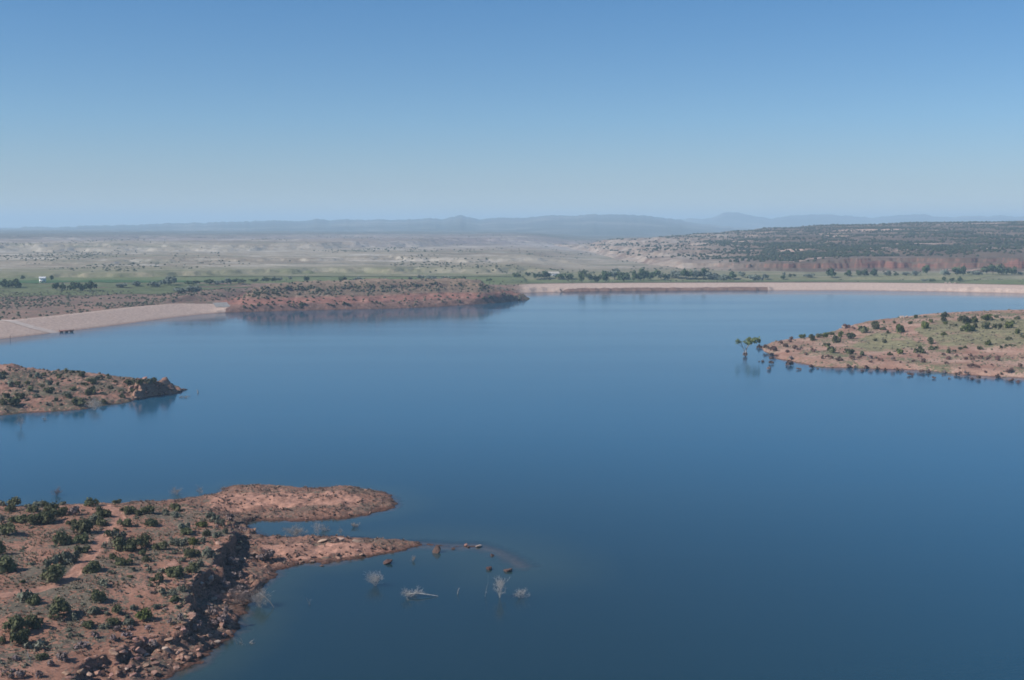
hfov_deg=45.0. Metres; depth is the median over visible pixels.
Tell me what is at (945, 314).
juniper shrub
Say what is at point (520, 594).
dead bush
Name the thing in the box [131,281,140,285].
silver tree
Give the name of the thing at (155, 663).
boulder
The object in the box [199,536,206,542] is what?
sagebrush
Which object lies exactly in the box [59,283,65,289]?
cottonwood tree
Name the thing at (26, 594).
sagebrush
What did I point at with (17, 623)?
juniper shrub
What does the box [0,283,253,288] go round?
field
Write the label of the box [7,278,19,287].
cottonwood tree
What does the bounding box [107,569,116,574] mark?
sagebrush
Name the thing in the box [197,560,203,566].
sagebrush
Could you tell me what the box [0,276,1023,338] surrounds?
shore
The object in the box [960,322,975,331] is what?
juniper shrub
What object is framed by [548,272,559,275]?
house
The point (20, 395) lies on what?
juniper shrub
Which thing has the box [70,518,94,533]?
juniper shrub
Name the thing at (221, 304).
car park road
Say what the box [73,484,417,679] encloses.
shore weeds
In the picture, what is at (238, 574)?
dead shrub
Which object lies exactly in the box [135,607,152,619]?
juniper shrub
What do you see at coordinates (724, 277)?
silver tree
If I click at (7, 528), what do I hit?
juniper shrub
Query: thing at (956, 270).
cottonwood tree
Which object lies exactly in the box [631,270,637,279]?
cottonwood tree
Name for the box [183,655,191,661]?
boulder
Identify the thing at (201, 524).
juniper shrub
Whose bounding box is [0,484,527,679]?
headland
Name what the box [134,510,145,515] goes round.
juniper shrub
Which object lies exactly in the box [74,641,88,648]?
dead shrub
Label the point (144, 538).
juniper shrub
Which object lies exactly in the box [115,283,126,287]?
silver tree
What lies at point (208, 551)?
sagebrush
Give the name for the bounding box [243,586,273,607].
dead tree
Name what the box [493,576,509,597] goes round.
dead bush
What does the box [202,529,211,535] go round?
juniper shrub
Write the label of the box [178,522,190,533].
sagebrush
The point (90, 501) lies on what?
juniper shrub
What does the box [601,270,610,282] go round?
cottonwood tree
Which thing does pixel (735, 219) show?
mountains
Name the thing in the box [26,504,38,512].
juniper shrub
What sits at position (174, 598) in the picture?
juniper shrub
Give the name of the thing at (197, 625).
dead shrub
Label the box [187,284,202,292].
silver tree
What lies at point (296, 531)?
dead bush
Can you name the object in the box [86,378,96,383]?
juniper shrub
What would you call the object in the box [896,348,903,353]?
juniper shrub
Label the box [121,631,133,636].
dead shrub
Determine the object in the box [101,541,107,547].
sagebrush
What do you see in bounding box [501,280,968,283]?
field
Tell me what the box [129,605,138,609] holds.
sagebrush
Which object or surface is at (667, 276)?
cottonwood tree
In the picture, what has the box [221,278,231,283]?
silver tree
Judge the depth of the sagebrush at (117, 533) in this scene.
289.18 m
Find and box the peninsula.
[762,309,1023,377]
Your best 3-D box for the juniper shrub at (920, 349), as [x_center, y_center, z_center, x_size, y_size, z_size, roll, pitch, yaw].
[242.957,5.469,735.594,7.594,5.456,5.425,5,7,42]
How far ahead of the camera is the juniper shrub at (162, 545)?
281.18 m
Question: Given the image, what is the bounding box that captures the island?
[0,363,181,415]
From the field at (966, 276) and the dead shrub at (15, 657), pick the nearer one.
the dead shrub at (15, 657)
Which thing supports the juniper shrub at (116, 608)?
on the headland
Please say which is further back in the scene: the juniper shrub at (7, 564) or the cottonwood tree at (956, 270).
the cottonwood tree at (956, 270)
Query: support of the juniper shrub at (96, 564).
on the headland
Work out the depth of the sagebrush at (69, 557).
267.76 m
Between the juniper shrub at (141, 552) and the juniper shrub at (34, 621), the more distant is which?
the juniper shrub at (141, 552)
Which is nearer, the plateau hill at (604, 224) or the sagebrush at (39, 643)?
the sagebrush at (39, 643)
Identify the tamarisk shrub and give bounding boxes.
[770,346,777,350]
[785,360,794,364]
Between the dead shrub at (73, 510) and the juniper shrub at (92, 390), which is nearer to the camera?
the dead shrub at (73, 510)
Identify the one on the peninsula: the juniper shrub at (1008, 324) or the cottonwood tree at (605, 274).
the juniper shrub at (1008, 324)
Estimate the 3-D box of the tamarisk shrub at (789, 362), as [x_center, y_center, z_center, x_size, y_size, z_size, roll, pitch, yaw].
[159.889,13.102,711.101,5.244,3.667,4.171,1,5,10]
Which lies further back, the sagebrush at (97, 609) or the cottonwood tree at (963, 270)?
the cottonwood tree at (963, 270)
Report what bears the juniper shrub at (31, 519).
on the headland
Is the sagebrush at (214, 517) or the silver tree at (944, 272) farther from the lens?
the silver tree at (944, 272)
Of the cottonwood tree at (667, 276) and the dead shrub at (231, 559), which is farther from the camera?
the cottonwood tree at (667, 276)
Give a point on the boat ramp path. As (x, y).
(31, 326)
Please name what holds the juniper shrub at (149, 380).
on the island
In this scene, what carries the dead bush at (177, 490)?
in the lake water
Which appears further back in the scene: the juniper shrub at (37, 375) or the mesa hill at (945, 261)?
the mesa hill at (945, 261)
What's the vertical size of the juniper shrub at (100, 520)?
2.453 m
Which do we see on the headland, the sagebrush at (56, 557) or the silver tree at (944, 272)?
the sagebrush at (56, 557)
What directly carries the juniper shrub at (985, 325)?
on the peninsula
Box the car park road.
[213,302,229,306]
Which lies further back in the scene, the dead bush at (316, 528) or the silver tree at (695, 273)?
the silver tree at (695, 273)
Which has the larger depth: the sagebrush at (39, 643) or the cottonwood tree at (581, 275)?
the cottonwood tree at (581, 275)
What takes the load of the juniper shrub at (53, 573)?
on the headland
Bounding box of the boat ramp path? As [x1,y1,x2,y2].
[0,319,56,332]
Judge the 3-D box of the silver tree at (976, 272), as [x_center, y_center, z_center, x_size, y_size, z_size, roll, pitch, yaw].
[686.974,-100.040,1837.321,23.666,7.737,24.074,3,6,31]
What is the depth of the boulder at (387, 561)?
293.67 m
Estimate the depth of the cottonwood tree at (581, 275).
1629.56 m
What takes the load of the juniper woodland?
on the mesa hill at (945, 261)
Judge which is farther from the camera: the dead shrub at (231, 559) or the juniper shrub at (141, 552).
the dead shrub at (231, 559)
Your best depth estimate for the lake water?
399.20 m
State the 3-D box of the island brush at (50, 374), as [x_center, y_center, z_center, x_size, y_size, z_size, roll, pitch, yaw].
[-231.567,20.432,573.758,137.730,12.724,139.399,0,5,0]
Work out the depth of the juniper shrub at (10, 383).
567.42 m
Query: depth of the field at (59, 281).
1552.61 m
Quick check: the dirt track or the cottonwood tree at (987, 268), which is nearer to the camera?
the dirt track
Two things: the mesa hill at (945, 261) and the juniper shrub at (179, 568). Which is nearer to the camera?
the juniper shrub at (179, 568)
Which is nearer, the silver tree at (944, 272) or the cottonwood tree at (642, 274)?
the cottonwood tree at (642, 274)
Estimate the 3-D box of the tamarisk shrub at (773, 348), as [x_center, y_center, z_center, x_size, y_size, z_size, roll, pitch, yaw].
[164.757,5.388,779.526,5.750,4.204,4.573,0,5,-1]
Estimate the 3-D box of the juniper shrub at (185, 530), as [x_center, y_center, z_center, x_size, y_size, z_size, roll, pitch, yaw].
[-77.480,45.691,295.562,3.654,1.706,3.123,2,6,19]
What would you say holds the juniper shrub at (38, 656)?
on the headland
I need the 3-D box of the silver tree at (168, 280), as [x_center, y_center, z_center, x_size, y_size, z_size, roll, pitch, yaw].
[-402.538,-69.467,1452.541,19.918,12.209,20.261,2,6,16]
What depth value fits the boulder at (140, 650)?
225.54 m
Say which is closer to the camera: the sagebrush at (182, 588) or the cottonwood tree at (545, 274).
the sagebrush at (182, 588)
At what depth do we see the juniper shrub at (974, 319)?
865.25 m
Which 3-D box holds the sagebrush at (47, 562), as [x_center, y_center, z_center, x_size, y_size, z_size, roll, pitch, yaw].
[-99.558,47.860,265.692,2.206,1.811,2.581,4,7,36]
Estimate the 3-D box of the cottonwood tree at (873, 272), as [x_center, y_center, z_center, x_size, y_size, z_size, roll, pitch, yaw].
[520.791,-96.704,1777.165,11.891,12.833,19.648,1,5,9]
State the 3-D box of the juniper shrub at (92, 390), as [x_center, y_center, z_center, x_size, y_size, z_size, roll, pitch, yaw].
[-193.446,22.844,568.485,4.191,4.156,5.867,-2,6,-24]
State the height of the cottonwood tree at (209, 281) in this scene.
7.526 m
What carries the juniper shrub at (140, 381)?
on the island
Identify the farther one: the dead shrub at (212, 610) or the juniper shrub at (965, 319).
the juniper shrub at (965, 319)
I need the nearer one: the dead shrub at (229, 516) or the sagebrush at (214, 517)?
the sagebrush at (214, 517)
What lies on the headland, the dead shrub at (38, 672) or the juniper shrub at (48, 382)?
the dead shrub at (38, 672)
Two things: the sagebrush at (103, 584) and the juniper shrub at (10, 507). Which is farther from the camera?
the juniper shrub at (10, 507)
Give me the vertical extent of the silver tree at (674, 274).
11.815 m
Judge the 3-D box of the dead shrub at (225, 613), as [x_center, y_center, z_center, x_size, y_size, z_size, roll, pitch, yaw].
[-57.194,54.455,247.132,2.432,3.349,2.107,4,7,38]
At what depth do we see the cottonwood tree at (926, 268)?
1837.98 m
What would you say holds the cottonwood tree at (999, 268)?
on the field at (966, 276)
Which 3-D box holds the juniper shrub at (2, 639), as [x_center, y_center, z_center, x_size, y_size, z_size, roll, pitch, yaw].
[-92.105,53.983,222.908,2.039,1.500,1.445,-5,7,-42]
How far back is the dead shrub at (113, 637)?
226.56 m
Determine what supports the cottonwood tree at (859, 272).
on the valley ground at (269, 257)
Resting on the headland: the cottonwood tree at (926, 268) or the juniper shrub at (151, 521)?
the juniper shrub at (151, 521)
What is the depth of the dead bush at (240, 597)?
261.11 m
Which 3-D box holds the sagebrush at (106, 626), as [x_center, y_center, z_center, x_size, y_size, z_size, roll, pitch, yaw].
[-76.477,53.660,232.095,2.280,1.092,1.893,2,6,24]
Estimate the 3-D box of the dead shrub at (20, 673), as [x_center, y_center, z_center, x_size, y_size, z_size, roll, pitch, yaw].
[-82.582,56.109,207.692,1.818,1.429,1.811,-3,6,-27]
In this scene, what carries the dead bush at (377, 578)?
in the lake water
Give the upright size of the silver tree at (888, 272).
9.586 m
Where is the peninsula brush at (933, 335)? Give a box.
[771,309,1023,373]
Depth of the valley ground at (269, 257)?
2535.24 m
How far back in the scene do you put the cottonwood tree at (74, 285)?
1323.21 m
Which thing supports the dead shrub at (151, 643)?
on the headland
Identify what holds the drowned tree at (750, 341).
in the lake water
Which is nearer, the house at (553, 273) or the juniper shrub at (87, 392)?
the juniper shrub at (87, 392)
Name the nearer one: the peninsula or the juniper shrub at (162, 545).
the juniper shrub at (162, 545)
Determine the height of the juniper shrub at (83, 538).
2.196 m
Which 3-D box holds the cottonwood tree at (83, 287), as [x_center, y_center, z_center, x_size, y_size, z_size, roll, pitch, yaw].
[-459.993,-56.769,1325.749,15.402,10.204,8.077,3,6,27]
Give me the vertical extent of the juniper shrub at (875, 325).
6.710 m
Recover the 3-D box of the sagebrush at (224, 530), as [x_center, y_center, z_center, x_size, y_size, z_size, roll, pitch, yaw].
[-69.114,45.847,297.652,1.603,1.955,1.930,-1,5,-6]
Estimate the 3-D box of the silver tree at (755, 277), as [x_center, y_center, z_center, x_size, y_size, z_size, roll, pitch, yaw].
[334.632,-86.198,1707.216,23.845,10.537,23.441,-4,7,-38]
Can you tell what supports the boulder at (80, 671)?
on the headland
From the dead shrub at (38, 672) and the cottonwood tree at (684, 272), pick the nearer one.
the dead shrub at (38, 672)
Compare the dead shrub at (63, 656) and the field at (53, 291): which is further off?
the field at (53, 291)
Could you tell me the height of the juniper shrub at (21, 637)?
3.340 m
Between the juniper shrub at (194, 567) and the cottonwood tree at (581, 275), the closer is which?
the juniper shrub at (194, 567)
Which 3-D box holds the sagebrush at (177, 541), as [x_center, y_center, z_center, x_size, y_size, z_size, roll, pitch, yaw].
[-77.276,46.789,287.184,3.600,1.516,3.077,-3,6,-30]
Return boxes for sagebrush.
[17,589,33,601]
[23,637,45,650]
[33,500,42,506]
[41,558,54,566]
[52,551,63,563]
[61,550,79,564]
[89,513,97,522]
[89,605,100,613]
[96,579,107,586]
[98,623,110,628]
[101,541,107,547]
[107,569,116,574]
[110,529,127,538]
[123,617,134,625]
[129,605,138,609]
[151,603,161,609]
[158,587,165,594]
[161,509,169,514]
[168,538,185,546]
[173,538,186,545]
[177,584,185,592]
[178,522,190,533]
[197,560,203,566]
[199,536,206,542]
[201,546,216,555]
[205,511,214,517]
[211,515,219,519]
[212,531,220,536]
[214,519,224,525]
[222,527,227,533]
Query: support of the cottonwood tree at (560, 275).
on the shore
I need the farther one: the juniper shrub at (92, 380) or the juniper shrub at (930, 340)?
the juniper shrub at (930, 340)
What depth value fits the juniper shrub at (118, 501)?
348.31 m
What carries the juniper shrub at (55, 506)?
on the headland
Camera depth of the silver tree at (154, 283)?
1422.59 m
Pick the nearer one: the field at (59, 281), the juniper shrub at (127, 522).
the juniper shrub at (127, 522)
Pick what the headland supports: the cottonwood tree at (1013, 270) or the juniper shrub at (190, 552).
the juniper shrub at (190, 552)
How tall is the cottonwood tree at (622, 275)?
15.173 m
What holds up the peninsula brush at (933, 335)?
on the peninsula
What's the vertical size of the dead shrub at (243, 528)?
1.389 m
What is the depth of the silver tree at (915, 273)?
1798.66 m
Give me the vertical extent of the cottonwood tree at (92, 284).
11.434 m
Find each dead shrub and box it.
[11,655,19,661]
[15,670,25,678]
[35,670,44,678]
[46,660,54,666]
[56,652,68,660]
[68,505,79,514]
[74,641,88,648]
[91,632,98,637]
[110,634,116,639]
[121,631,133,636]
[148,639,157,646]
[177,612,183,620]
[192,620,203,630]
[206,605,217,615]
[211,614,228,623]
[219,579,230,586]
[222,606,232,620]
[225,513,234,520]
[226,556,238,562]
[228,585,250,595]
[229,571,241,577]
[237,526,247,530]
[256,549,275,559]
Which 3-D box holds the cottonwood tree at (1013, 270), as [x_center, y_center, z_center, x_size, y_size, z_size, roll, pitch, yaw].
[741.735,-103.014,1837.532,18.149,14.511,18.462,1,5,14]
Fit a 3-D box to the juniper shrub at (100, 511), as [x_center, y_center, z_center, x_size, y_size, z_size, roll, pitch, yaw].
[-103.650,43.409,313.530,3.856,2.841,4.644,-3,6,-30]
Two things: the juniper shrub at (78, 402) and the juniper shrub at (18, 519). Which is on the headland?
the juniper shrub at (18, 519)
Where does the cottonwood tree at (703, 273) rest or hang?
on the shore
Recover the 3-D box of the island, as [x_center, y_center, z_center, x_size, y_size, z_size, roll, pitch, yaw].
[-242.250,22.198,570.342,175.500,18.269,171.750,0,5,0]
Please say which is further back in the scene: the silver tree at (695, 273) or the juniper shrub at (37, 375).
the silver tree at (695, 273)
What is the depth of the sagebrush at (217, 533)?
294.52 m
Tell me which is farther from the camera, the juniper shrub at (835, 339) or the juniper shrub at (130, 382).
the juniper shrub at (835, 339)
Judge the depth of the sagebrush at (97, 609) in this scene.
237.97 m
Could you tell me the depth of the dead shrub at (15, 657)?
215.71 m
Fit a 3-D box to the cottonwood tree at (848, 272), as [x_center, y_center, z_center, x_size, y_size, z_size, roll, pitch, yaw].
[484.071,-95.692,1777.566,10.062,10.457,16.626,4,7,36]
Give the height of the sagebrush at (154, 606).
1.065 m
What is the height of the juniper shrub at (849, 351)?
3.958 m
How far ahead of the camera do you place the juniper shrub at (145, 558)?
270.85 m
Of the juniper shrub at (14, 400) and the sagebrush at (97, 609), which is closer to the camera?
the sagebrush at (97, 609)
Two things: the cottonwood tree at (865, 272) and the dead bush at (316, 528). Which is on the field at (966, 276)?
the cottonwood tree at (865, 272)
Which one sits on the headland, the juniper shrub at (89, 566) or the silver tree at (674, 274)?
the juniper shrub at (89, 566)
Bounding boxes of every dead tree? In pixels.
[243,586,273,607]
[399,586,435,599]
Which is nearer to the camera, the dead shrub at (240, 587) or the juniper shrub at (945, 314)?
the dead shrub at (240, 587)
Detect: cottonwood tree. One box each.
[0,279,10,287]
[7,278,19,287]
[14,281,21,286]
[52,282,59,288]
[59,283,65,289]
[67,281,79,289]
[77,282,88,289]
[86,281,97,288]
[184,280,199,284]
[204,279,215,284]
[232,278,246,282]
[537,271,550,277]
[555,273,565,278]
[578,269,586,280]
[592,274,602,282]
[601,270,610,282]
[615,271,629,280]
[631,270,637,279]
[636,267,647,280]
[645,269,660,278]
[663,273,669,279]
[680,269,692,276]
[697,267,708,278]
[729,271,736,279]
[826,268,836,275]
[844,270,851,275]
[855,270,862,276]
[861,269,868,275]
[870,268,877,275]
[922,264,929,272]
[952,266,961,273]
[959,265,966,273]
[980,265,993,273]
[994,263,1008,274]
[1006,266,1017,274]
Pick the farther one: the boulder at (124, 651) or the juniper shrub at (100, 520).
the juniper shrub at (100, 520)
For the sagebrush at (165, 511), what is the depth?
316.33 m
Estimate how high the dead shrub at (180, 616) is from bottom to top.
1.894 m
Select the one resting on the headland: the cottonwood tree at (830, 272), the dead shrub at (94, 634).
the dead shrub at (94, 634)
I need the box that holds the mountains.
[679,212,1023,228]
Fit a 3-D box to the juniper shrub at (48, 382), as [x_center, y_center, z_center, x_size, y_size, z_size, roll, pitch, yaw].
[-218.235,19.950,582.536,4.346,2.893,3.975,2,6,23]
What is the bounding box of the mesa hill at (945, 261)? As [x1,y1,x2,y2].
[554,222,1023,271]
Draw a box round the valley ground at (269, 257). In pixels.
[0,227,1023,279]
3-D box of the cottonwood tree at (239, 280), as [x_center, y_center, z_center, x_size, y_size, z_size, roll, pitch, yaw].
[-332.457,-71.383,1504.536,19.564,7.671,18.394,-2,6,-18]
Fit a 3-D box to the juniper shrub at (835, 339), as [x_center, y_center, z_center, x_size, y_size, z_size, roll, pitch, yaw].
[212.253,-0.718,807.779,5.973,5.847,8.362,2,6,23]
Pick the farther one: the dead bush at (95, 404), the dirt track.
the dead bush at (95, 404)
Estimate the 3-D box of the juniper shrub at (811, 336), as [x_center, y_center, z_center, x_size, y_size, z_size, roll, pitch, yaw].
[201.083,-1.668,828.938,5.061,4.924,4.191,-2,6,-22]
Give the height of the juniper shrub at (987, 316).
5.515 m
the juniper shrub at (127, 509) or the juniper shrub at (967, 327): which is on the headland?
the juniper shrub at (127, 509)
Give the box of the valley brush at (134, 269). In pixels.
[0,234,895,272]
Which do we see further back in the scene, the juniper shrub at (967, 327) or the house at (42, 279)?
the house at (42, 279)
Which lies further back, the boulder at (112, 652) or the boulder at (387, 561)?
the boulder at (387, 561)
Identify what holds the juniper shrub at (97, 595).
on the headland
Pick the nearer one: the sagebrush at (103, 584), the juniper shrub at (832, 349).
the sagebrush at (103, 584)
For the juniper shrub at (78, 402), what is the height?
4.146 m
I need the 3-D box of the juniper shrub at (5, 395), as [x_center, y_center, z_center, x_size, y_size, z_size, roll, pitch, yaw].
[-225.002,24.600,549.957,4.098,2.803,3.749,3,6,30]
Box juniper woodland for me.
[564,221,1023,261]
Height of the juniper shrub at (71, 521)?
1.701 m
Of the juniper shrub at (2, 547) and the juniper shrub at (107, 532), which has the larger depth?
the juniper shrub at (107, 532)
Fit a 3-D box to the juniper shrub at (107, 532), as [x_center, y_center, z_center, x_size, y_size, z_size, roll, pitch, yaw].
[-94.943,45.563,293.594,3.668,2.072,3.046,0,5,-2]
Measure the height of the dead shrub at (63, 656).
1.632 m
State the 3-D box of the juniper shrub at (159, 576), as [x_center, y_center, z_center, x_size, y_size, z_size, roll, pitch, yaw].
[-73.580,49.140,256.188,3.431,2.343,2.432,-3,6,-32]
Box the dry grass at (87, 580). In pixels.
[0,502,232,679]
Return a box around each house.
[39,277,45,281]
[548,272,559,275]
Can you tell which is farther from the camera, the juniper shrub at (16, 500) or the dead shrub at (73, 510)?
the juniper shrub at (16, 500)
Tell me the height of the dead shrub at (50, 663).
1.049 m
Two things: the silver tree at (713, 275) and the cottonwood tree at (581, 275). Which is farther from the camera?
the silver tree at (713, 275)
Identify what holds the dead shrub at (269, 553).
on the headland
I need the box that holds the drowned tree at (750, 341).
[735,336,760,352]
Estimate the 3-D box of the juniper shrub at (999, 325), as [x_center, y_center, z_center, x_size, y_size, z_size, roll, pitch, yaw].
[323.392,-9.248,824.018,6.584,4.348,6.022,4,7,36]
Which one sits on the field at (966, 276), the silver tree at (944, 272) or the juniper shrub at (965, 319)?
the silver tree at (944, 272)
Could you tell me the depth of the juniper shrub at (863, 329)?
850.35 m
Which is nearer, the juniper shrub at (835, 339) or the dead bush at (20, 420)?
the dead bush at (20, 420)
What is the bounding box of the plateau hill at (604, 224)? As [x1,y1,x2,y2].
[0,214,753,234]
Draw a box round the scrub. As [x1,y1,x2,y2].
[0,278,1023,319]
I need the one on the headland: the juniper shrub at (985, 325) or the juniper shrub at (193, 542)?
the juniper shrub at (193, 542)
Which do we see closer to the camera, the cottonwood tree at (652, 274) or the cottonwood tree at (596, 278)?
the cottonwood tree at (596, 278)
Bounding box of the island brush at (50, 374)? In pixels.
[0,364,172,411]
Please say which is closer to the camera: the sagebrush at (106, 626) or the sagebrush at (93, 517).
the sagebrush at (106, 626)
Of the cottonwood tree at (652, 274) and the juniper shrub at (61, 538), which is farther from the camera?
the cottonwood tree at (652, 274)
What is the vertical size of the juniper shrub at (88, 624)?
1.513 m
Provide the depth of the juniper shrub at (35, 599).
240.07 m
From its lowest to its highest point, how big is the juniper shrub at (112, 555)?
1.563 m
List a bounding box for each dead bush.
[13,414,25,427]
[86,397,103,409]
[171,487,183,494]
[219,587,249,604]
[283,524,305,536]
[314,522,319,534]
[364,571,382,585]
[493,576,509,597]
[514,590,529,597]
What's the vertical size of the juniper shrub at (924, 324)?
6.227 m
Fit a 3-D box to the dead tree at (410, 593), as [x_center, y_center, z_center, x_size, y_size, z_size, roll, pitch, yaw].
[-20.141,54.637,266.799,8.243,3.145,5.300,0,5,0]
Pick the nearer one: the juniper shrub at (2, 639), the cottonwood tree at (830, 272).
the juniper shrub at (2, 639)
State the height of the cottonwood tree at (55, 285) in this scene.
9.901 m
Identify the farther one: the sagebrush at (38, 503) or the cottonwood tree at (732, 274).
the cottonwood tree at (732, 274)
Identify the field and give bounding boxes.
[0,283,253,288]
[0,287,246,296]
[19,280,203,282]
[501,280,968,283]
[848,272,1023,279]
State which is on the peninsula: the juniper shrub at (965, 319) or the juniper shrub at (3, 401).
the juniper shrub at (965, 319)
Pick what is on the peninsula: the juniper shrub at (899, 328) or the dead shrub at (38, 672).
the juniper shrub at (899, 328)
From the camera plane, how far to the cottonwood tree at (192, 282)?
1450.70 m
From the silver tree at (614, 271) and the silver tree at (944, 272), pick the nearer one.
the silver tree at (614, 271)
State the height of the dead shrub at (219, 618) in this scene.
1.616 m
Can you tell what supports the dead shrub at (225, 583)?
on the headland
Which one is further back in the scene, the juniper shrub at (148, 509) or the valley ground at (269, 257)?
the valley ground at (269, 257)
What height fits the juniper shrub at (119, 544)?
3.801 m
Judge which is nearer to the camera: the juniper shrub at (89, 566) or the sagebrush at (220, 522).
the juniper shrub at (89, 566)
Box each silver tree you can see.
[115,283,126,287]
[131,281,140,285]
[147,281,162,286]
[160,276,176,284]
[173,287,188,292]
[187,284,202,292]
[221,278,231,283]
[608,268,619,276]
[668,270,682,277]
[692,270,699,278]
[705,272,719,278]
[717,274,731,280]
[747,274,763,280]
[883,270,891,275]
[910,271,920,275]
[939,269,950,274]
[967,270,982,274]
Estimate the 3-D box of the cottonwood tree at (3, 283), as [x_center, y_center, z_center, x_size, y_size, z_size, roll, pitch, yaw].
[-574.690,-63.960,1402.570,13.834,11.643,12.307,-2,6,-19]
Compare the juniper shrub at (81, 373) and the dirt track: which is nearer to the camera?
the dirt track
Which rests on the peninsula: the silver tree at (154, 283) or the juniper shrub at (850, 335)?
the juniper shrub at (850, 335)
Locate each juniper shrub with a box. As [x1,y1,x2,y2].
[0,398,7,405]
[0,522,16,534]
[0,538,5,553]
[0,554,16,573]
[0,635,5,641]
[2,393,9,397]
[2,615,26,632]
[4,503,15,511]
[6,496,20,504]
[7,379,14,386]
[7,397,20,404]
[7,514,26,522]
[9,627,30,643]
[13,392,24,398]
[24,514,42,524]
[25,594,39,604]
[25,611,43,628]
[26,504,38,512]
[34,372,42,378]
[35,652,48,659]
[36,508,57,523]
[40,563,66,584]
[43,380,53,384]
[43,501,59,510]
[46,387,54,392]
[48,593,70,618]
[52,530,74,545]
[55,506,67,515]
[65,519,76,524]
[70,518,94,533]
[72,397,85,405]
[72,532,89,543]
[74,545,91,553]
[78,371,85,376]
[81,560,101,573]
[82,621,94,628]
[83,497,100,506]
[84,389,90,394]
[85,563,98,572]
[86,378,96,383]
[88,385,96,393]
[91,589,108,601]
[95,505,111,516]
[95,516,106,526]
[103,527,119,536]
[105,617,120,625]
[109,553,116,558]
[111,535,142,551]
[111,603,121,612]
[112,499,121,503]
[114,557,132,565]
[116,518,131,526]
[122,505,136,513]
[125,379,135,385]
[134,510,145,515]
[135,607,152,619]
[136,379,143,384]
[138,549,145,555]
[139,531,151,545]
[140,504,155,513]
[141,555,151,561]
[144,378,152,383]
[144,517,157,526]
[148,572,163,582]
[151,540,169,549]
[164,565,183,576]
[169,503,180,510]
[169,595,179,602]
[180,527,192,534]
[183,547,201,557]
[184,561,199,572]
[187,536,198,544]
[195,521,208,526]
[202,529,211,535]
[809,334,814,340]
[827,346,835,352]
[832,334,840,342]
[843,348,854,353]
[846,332,855,338]
[857,325,868,332]
[870,321,879,328]
[896,323,904,332]
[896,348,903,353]
[913,345,925,353]
[921,321,929,328]
[927,337,933,343]
[940,312,949,316]
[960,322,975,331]
[961,315,970,322]
[970,315,977,321]
[980,313,992,319]
[981,322,989,328]
[992,323,1002,328]
[1004,321,1013,327]
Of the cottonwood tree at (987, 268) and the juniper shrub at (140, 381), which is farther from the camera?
the cottonwood tree at (987, 268)
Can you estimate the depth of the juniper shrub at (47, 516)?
305.25 m
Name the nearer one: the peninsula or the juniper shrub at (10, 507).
the juniper shrub at (10, 507)
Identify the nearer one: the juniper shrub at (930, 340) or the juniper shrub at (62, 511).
the juniper shrub at (62, 511)
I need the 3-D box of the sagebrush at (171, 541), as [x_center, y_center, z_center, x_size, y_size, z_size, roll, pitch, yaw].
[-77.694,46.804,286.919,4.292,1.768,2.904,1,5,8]
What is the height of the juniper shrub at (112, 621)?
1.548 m
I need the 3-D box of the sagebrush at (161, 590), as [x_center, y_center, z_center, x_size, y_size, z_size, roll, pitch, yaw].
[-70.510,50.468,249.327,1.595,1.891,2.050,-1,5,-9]
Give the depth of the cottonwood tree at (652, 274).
1722.89 m
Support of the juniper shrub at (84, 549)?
on the headland
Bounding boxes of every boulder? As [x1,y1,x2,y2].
[77,668,84,673]
[109,649,118,654]
[119,649,127,653]
[134,647,146,654]
[150,661,159,664]
[162,646,170,652]
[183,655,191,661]
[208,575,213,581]
[383,559,392,563]
[432,546,440,553]
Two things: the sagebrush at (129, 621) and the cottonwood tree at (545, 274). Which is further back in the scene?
the cottonwood tree at (545, 274)
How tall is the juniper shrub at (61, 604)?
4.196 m
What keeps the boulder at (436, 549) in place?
in the lake water
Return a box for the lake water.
[0,290,1023,679]
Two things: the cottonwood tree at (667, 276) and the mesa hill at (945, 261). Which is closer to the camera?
the cottonwood tree at (667, 276)
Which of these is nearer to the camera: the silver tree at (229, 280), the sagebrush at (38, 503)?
the sagebrush at (38, 503)
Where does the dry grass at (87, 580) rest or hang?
on the headland
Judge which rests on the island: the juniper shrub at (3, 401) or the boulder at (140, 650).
the juniper shrub at (3, 401)
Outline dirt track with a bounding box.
[0,505,123,596]
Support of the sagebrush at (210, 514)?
on the headland
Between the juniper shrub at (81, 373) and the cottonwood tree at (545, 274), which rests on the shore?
the cottonwood tree at (545, 274)
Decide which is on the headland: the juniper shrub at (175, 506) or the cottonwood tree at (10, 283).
the juniper shrub at (175, 506)
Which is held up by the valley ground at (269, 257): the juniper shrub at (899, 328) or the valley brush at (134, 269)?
the valley brush at (134, 269)
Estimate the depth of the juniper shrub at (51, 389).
560.98 m
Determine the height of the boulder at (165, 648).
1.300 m
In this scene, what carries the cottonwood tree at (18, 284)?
on the shore
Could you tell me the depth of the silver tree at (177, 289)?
1293.79 m
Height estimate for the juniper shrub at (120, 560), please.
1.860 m

